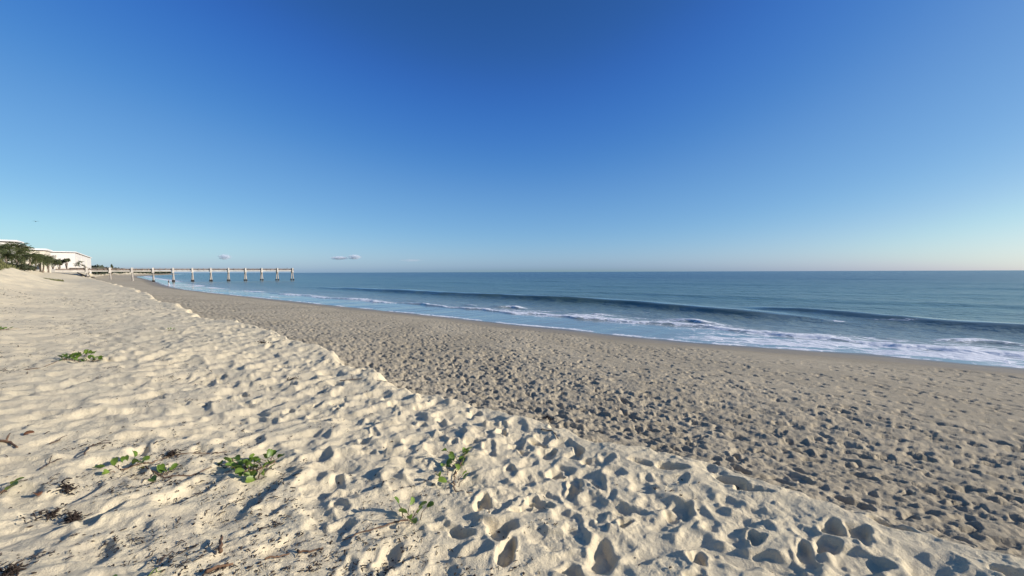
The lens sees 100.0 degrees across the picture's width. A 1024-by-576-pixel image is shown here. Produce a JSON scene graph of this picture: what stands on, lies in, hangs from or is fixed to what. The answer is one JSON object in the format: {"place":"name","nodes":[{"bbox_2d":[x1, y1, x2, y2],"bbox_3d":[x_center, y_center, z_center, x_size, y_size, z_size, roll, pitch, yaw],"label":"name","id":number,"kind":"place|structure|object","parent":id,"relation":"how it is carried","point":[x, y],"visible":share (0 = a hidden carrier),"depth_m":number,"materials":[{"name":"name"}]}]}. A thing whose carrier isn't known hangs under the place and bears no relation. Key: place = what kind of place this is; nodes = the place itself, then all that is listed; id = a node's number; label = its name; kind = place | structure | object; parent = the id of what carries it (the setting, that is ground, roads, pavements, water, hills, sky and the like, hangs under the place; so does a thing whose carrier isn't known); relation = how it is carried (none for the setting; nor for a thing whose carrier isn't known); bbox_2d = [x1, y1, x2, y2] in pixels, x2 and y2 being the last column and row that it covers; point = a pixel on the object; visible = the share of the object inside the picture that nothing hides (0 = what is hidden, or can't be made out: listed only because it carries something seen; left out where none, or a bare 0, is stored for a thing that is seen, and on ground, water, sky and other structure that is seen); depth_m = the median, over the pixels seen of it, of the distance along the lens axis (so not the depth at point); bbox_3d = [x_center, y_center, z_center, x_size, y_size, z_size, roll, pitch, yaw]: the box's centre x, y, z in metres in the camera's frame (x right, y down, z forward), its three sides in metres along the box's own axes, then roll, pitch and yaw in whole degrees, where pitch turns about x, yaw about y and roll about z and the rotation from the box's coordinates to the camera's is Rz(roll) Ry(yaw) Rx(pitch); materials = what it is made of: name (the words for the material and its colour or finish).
{"place":"outdoors","nodes":[
{"label":"outdoors","id":0,"kind":"place"},
{"bbox_2d":[0,267,1023,575],"bbox_3d":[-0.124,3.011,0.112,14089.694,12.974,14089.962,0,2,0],"label":"beach","id":1,"kind":"structure","parent":0,"point":[850,465],"depth_m":4.33,"materials":[{"name":"beige sand"}]},
{"bbox_2d":[0,242,16,252],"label":"palm tree","id":2,"kind":"object","parent":1,"relation":"on","point":[3,247],"visible":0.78,"depth_m":97.97,"materials":[{"name":"green plant"}]},
{"bbox_2d":[0,433,17,447],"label":"twig","id":3,"kind":"object","parent":1,"relation":"on","point":[10,442],"visible":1,"depth_m":3.71,"materials":[{"name":"brown wood"}]},
{"bbox_2d":[0,242,22,261],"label":"palm tree","id":4,"kind":"object","parent":1,"relation":"on","point":[13,245],"visible":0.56,"depth_m":100.68,"materials":[{"name":"green plant"}]},
{"bbox_2d":[0,477,23,493],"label":"beach vine","id":5,"kind":"object","parent":1,"relation":"on","point":[14,483],"visible":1,"depth_m":3.00,"materials":[{"name":"green plant"}]},
{"bbox_2d":[0,240,23,261],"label":"white apartment block","id":6,"kind":"structure","parent":1,"relation":"on","point":[7,241],"depth_m":115.15,"materials":[{"name":"paint"}]},
{"bbox_2d":[0,249,25,263],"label":"palm tree","id":7,"kind":"object","parent":1,"relation":"on","point":[5,254],"visible":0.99,"depth_m":93.84,"materials":[{"name":"green plant"}]},
{"bbox_2d":[6,262,21,267],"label":"shrub","id":8,"kind":"object","parent":1,"relation":"on","point":[17,265],"visible":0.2,"depth_m":92.35,"materials":[{"name":"green plant"}]},
{"bbox_2d":[0,559,28,575],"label":"seaweed clump","id":9,"kind":"object","parent":1,"relation":"on","point":[11,569],"visible":0.99,"depth_m":2.16,"materials":[{"name":"brown plant"}]},
{"bbox_2d":[2,250,26,264],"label":"palm tree","id":10,"kind":"object","parent":1,"relation":"on","point":[17,252],"visible":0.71,"depth_m":95.79,"materials":[{"name":"green plant"}]},
{"bbox_2d":[7,242,33,252],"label":"palm tree","id":11,"kind":"object","parent":1,"relation":"on","point":[20,246],"visible":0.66,"depth_m":104.01,"materials":[{"name":"green plant"}]},
{"bbox_2d":[13,252,39,269],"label":"palm tree","id":12,"kind":"object","parent":1,"relation":"on","point":[24,256],"visible":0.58,"depth_m":100.30,"materials":[{"name":"green plant"}]},
{"bbox_2d":[13,245,39,263],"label":"palm tree","id":13,"kind":"object","parent":1,"relation":"on","point":[29,248],"visible":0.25,"depth_m":108.13,"materials":[{"name":"green plant"}]},
{"bbox_2d":[19,264,36,270],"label":"shrub","id":14,"kind":"object","parent":1,"relation":"on","point":[24,267],"visible":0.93,"depth_m":96.20,"materials":[{"name":"green plant"}]},
{"bbox_2d":[23,430,34,434],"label":"dead leaf","id":15,"kind":"object","parent":1,"relation":"on","point":[29,432],"visible":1,"depth_m":3.92,"materials":[{"name":"brown plant"}]},
{"bbox_2d":[0,260,63,281],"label":"dune grass","id":16,"kind":"structure","parent":1,"relation":"on","point":[3,265],"depth_m":51.67,"materials":[{"name":"green plant"}]},
{"bbox_2d":[19,250,46,270],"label":"palm tree","id":17,"kind":"object","parent":1,"relation":"on","point":[35,253],"visible":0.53,"depth_m":106.43,"materials":[{"name":"green plant"}]},
{"bbox_2d":[25,248,52,272],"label":"cream apartment block","id":18,"kind":"structure","parent":1,"relation":"on","point":[45,251],"depth_m":137.64,"materials":[{"name":"paint"}]},
{"bbox_2d":[28,254,53,270],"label":"palm tree","id":19,"kind":"object","parent":1,"relation":"on","point":[38,258],"visible":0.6,"depth_m":111.99,"materials":[{"name":"green plant"}]},
{"bbox_2d":[31,254,56,272],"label":"palm tree","id":20,"kind":"object","parent":1,"relation":"on","point":[52,257],"visible":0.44,"depth_m":117.78,"materials":[{"name":"green plant"}]},
{"bbox_2d":[19,503,72,527],"bbox_3d":[-2.983,1.469,2.754,0.223,0.078,0.235,2,3,43],"label":"seaweed clump","id":21,"kind":"object","parent":1,"relation":"on","point":[48,515],"visible":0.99,"depth_m":2.77,"materials":[{"name":"brown plant"}]},
{"bbox_2d":[45,256,53,272],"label":"palm tree","id":22,"kind":"object","parent":1,"relation":"on","point":[51,259],"visible":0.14,"depth_m":133.75,"materials":[{"name":"green plant"}]},
{"bbox_2d":[54,259,63,268],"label":"sea grape tree","id":23,"kind":"object","parent":1,"relation":"on","point":[59,262],"visible":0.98,"depth_m":171.46,"materials":[{"name":"green plant"}]},
{"bbox_2d":[25,349,104,369],"bbox_3d":[-7.351,1.190,7.230,0.816,0.202,1.247,-1,2,-18],"label":"beach vine","id":24,"kind":"object","parent":1,"relation":"on","point":[78,354],"visible":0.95,"depth_m":7.34,"materials":[{"name":"green plant"}]},
{"bbox_2d":[61,258,70,268],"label":"sea grape tree","id":25,"kind":"object","parent":1,"relation":"on","point":[64,260],"visible":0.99,"depth_m":172.60,"materials":[{"name":"green plant"}]},
{"bbox_2d":[55,478,79,495],"bbox_3d":[-3.174,1.419,3.059,0.144,0.100,0.117,0,2,0],"label":"seaweed clump","id":26,"kind":"object","parent":1,"relation":"on","point":[67,486],"visible":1,"depth_m":3.06,"materials":[{"name":"brown plant"}]},
{"bbox_2d":[50,251,91,273],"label":"beach hall","id":27,"kind":"structure","parent":1,"relation":"on","point":[75,257],"depth_m":181.41,"materials":[{"name":"white paint"}]},
{"bbox_2d":[58,510,91,523],"bbox_3d":[-2.794,1.462,2.737,0.138,0.091,0.118,0,2,0],"label":"seaweed clump","id":28,"kind":"object","parent":1,"relation":"on","point":[75,516],"visible":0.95,"depth_m":2.74,"materials":[{"name":"brown plant"}]},
{"bbox_2d":[73,261,85,267],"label":"windswept palm","id":29,"kind":"object","parent":1,"relation":"on","point":[79,264],"visible":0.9,"depth_m":171.48,"materials":[{"name":"green plant"}]},
{"bbox_2d":[84,440,109,454],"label":"twig","id":30,"kind":"object","parent":1,"relation":"on","point":[95,444],"visible":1,"depth_m":3.75,"materials":[{"name":"brown wood"}]},
{"bbox_2d":[91,264,171,274],"bbox_3d":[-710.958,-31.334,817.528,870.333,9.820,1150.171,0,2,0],"label":"woods","id":31,"kind":"object","parent":1,"relation":"on","point":[97,266],"visible":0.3,"depth_m":409.87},
{"bbox_2d":[92,450,221,480],"bbox_3d":[-2.898,1.424,3.489,0.853,0.152,0.585,-1,2,-17],"label":"beach vine","id":32,"kind":"object","parent":1,"relation":"on","point":[160,467],"visible":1,"depth_m":3.45,"materials":[{"name":"green plant"}]},
{"bbox_2d":[160,449,185,457],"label":"seaweed clump","id":33,"kind":"object","parent":1,"relation":"on","point":[172,452],"visible":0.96,"depth_m":3.77,"materials":[{"name":"brown plant"}]},
{"bbox_2d":[204,563,232,573],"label":"twig","id":34,"kind":"object","parent":1,"relation":"on","point":[207,571],"visible":1,"depth_m":2.25,"materials":[{"name":"brown wood"}]},
{"bbox_2d":[217,535,222,553],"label":"twig","id":35,"kind":"object","parent":1,"relation":"on","point":[220,549],"visible":1,"depth_m":2.42,"materials":[{"name":"brown wood"}]},
{"bbox_2d":[217,449,284,482],"bbox_3d":[-2.235,1.447,3.561,0.650,0.179,0.528,0,2,0],"label":"beach vine","id":36,"kind":"object","parent":1,"relation":"on","point":[251,474],"visible":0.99,"depth_m":3.50,"materials":[{"name":"green plant"}]},
{"bbox_2d":[264,553,289,559],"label":"twig","id":37,"kind":"object","parent":1,"relation":"on","point":[275,556],"visible":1,"depth_m":2.40,"materials":[{"name":"brown wood"}]},
{"bbox_2d":[296,547,322,552],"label":"twig","id":38,"kind":"object","parent":1,"relation":"on","point":[301,551],"visible":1,"depth_m":2.49,"materials":[{"name":"brown wood"}]},
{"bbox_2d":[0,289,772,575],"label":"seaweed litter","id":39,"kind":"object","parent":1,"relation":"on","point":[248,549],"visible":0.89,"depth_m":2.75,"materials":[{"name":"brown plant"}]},
{"bbox_2d":[344,496,433,539],"bbox_3d":[-0.771,1.498,2.747,0.276,0.144,0.501,1,3,35],"label":"beach vine","id":40,"kind":"object","parent":1,"relation":"on","point":[410,517],"visible":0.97,"depth_m":2.83,"materials":[{"name":"green plant"}]},
{"bbox_2d":[435,447,471,492],"bbox_3d":[-0.457,1.478,3.520,0.320,0.159,0.655,0,2,0],"label":"beach vine","id":41,"kind":"object","parent":1,"relation":"on","point":[452,456],"visible":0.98,"depth_m":3.56,"materials":[{"name":"green plant"}]},
{"bbox_2d":[0,0,1023,272],"label":"sky","id":42,"kind":"structure","parent":0,"point":[304,136],"materials":[{"name":"blue"}]},
{"bbox_2d":[137,270,1023,367],"bbox_3d":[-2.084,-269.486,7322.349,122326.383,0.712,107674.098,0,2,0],"label":"sea","id":43,"kind":"structure","parent":0,"point":[975,317],"depth_m":47.42,"materials":[{"name":"liquid"}]},
{"bbox_2d":[55,267,293,281],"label":"pier","id":44,"kind":"structure","parent":43,"relation":"in","point":[87,270],"depth_m":170.77,"materials":[{"name":"concrete"}]}
]}

